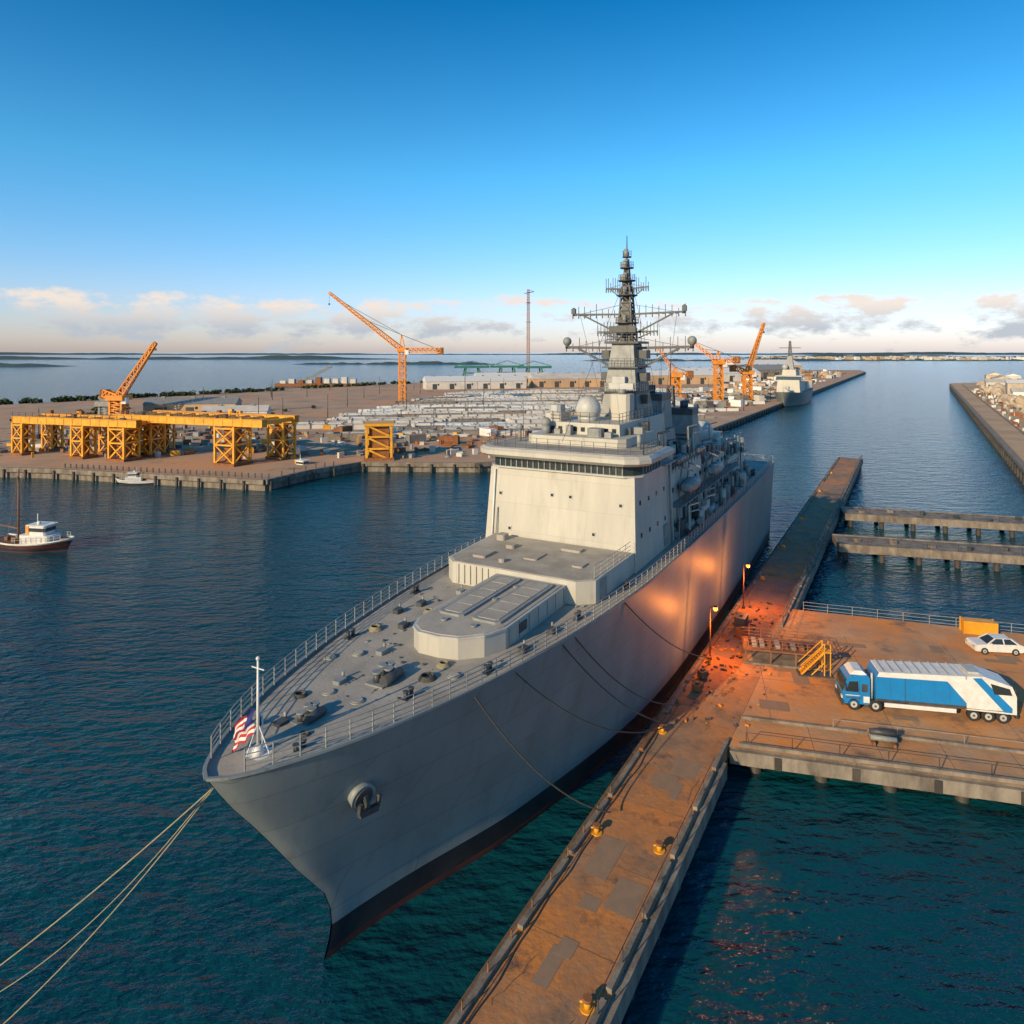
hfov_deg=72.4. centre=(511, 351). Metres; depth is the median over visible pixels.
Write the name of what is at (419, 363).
headland
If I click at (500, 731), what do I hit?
mooring rope
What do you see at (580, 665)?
mooring rope
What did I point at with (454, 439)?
shipping container
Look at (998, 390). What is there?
rubble mound
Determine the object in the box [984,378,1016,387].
harbour building
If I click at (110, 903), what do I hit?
mooring rope
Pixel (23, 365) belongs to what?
wooded island
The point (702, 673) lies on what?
supply crate
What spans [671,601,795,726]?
dockside debris
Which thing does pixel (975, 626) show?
shipping container
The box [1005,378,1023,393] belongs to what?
harbour building
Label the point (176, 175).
sky
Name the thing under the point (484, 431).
shipping container
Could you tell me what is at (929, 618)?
quay railing
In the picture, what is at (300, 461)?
motorboat
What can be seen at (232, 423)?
gantry crane
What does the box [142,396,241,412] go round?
warehouse
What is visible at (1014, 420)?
breakwater clutter
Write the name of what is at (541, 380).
warehouse
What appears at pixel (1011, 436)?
pier
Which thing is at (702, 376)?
warehouse
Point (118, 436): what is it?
gantry crane
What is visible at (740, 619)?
generator set
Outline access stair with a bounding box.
[796,640,832,677]
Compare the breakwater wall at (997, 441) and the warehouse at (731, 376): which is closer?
the breakwater wall at (997, 441)
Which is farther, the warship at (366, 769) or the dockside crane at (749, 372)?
the dockside crane at (749, 372)
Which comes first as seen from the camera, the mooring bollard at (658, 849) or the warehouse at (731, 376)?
the mooring bollard at (658, 849)
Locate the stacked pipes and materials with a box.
[290,386,776,438]
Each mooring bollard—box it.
[580,993,594,1015]
[591,822,601,836]
[653,839,664,854]
[658,724,666,734]
[706,656,712,663]
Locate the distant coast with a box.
[0,352,1023,354]
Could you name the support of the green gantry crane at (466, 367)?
on the shipyard ground at (298, 401)
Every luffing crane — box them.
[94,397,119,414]
[99,342,157,414]
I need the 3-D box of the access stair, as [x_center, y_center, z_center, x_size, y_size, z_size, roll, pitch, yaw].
[27.451,27.787,63.556,2.890,3.036,1.190,0,0,10]
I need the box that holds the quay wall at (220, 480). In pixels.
[1,372,865,490]
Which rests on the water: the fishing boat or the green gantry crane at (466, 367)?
the fishing boat
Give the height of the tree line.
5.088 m
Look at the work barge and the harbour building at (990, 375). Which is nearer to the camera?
the harbour building at (990, 375)
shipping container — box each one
[336,425,352,431]
[406,433,426,442]
[439,435,459,444]
[479,427,495,435]
[489,425,503,429]
[959,616,997,634]
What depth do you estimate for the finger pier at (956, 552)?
103.81 m
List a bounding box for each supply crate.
[692,680,703,692]
[697,668,708,679]
[735,626,749,638]
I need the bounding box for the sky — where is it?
[0,0,1023,351]
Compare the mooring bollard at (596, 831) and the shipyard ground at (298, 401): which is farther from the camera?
the shipyard ground at (298, 401)
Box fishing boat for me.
[0,469,74,552]
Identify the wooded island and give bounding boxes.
[0,363,69,366]
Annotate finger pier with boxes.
[832,534,1023,570]
[840,506,1023,537]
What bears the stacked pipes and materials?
on the shipyard ground at (298, 401)
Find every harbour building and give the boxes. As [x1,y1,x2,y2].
[984,371,998,378]
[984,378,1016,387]
[991,374,1011,378]
[1003,372,1020,378]
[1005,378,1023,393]
[1010,388,1023,395]
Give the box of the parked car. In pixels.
[965,633,1023,655]
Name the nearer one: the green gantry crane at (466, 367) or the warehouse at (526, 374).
the warehouse at (526, 374)
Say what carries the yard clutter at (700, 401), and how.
on the shipyard ground at (298, 401)
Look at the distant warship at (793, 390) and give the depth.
413.50 m
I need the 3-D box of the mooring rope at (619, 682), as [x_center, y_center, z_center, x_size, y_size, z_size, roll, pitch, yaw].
[8.965,23.806,51.747,0.100,10.071,14.695,0,0,42]
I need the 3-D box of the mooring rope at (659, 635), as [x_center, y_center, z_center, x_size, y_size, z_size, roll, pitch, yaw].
[13.624,23.803,59.177,0.090,10.067,17.012,0,0,37]
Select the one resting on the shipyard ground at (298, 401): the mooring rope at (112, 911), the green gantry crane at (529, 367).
the green gantry crane at (529, 367)
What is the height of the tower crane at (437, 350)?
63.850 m
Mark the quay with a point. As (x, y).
(792, 703)
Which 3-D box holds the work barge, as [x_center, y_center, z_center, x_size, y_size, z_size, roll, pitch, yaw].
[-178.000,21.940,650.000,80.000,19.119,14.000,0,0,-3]
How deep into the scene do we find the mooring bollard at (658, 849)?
40.96 m
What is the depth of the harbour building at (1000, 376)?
511.42 m
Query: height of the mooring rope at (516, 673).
10.066 m
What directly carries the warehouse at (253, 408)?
on the shipyard ground at (298, 401)
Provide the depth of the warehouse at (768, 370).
750.94 m
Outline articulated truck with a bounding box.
[835,658,1017,723]
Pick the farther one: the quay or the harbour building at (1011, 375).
the harbour building at (1011, 375)
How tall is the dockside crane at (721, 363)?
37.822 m
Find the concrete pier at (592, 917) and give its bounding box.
[444,455,862,1023]
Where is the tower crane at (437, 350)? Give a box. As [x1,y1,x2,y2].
[328,292,443,403]
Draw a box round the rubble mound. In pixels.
[976,380,1023,414]
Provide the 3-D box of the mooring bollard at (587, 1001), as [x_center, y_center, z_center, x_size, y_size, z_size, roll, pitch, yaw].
[3.358,29.030,31.204,0.680,0.520,0.680,0,0,0]
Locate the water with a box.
[0,352,1023,1023]
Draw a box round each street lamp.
[709,605,717,659]
[742,563,749,608]
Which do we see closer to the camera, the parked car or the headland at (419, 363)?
the parked car
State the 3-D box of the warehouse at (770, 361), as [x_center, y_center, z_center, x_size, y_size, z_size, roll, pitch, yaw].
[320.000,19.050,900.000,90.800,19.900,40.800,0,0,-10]
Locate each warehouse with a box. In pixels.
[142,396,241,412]
[201,403,270,413]
[422,375,526,389]
[474,372,548,382]
[528,372,605,387]
[646,369,719,384]
[667,367,760,381]
[718,364,783,378]
[726,359,801,372]
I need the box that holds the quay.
[728,609,1023,805]
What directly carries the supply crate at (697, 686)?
on the concrete pier at (592, 917)
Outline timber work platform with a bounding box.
[741,627,820,670]
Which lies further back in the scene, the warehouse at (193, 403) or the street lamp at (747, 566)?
the warehouse at (193, 403)
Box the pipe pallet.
[867,728,896,749]
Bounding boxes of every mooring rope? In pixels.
[0,787,212,991]
[0,788,211,965]
[3,788,213,1023]
[474,695,610,812]
[515,672,666,732]
[562,644,668,723]
[575,637,681,704]
[625,602,711,657]
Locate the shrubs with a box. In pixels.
[10,405,315,420]
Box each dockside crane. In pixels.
[656,349,693,396]
[687,337,739,400]
[729,323,764,400]
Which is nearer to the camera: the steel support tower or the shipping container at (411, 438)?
the steel support tower
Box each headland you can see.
[0,355,388,359]
[293,361,492,364]
[585,357,843,360]
[740,354,1023,358]
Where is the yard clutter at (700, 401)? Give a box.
[0,369,845,478]
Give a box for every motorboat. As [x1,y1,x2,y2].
[115,470,153,484]
[295,454,308,464]
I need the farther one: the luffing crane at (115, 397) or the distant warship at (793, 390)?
the distant warship at (793, 390)
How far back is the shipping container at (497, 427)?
247.76 m
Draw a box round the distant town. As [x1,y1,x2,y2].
[756,356,1023,360]
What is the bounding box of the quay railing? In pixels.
[746,602,1023,775]
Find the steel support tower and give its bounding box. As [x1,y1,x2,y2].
[363,421,394,460]
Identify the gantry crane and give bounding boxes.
[10,410,166,461]
[114,409,298,466]
[454,361,489,375]
[490,361,523,372]
[517,361,551,371]
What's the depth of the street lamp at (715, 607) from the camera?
66.63 m
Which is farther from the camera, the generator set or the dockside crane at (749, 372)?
the dockside crane at (749, 372)
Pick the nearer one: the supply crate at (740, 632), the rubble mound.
the supply crate at (740, 632)
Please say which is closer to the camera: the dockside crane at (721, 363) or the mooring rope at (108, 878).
the mooring rope at (108, 878)
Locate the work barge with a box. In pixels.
[274,365,360,385]
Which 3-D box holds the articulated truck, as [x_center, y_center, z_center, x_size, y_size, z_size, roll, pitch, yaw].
[33.569,27.399,57.206,12.895,3.731,2.638,0,0,11]
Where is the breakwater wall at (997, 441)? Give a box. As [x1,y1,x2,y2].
[949,384,1023,484]
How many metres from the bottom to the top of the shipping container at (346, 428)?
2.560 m
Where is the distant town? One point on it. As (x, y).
(915, 358)
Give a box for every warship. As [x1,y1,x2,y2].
[202,241,774,959]
[774,341,812,406]
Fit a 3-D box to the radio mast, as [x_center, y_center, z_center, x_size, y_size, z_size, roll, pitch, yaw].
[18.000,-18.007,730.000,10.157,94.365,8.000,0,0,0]
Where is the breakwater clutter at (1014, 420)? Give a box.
[969,388,1023,430]
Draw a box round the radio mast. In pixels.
[524,289,533,371]
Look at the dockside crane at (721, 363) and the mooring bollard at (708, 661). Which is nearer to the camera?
the mooring bollard at (708, 661)
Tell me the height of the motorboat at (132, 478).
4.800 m
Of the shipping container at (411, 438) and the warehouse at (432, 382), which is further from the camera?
the warehouse at (432, 382)
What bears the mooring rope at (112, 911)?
attached to the warship at (366, 769)
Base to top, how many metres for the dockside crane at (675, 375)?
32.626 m
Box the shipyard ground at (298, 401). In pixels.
[0,370,864,490]
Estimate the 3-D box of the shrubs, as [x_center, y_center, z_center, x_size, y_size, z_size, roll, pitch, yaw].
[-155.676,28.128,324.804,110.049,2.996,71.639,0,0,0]
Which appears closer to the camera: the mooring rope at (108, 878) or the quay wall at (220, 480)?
the mooring rope at (108, 878)
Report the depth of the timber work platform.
65.97 m
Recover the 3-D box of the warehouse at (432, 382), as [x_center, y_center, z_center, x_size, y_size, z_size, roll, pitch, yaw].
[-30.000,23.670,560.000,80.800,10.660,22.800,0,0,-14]
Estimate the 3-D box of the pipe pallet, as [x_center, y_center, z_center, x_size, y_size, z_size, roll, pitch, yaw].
[27.768,28.765,52.522,1.800,1.050,1.600,0,0,15]
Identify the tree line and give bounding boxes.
[0,381,422,404]
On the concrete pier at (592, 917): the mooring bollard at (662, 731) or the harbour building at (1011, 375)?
the mooring bollard at (662, 731)
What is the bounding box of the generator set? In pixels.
[734,612,747,628]
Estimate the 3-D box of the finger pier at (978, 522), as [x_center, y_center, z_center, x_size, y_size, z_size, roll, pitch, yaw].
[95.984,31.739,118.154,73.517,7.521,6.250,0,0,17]
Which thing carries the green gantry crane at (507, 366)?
on the shipyard ground at (298, 401)
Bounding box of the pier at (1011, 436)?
[949,382,1023,473]
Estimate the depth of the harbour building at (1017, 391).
383.10 m
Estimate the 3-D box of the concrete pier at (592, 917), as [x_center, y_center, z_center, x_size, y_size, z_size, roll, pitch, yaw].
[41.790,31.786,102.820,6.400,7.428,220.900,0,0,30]

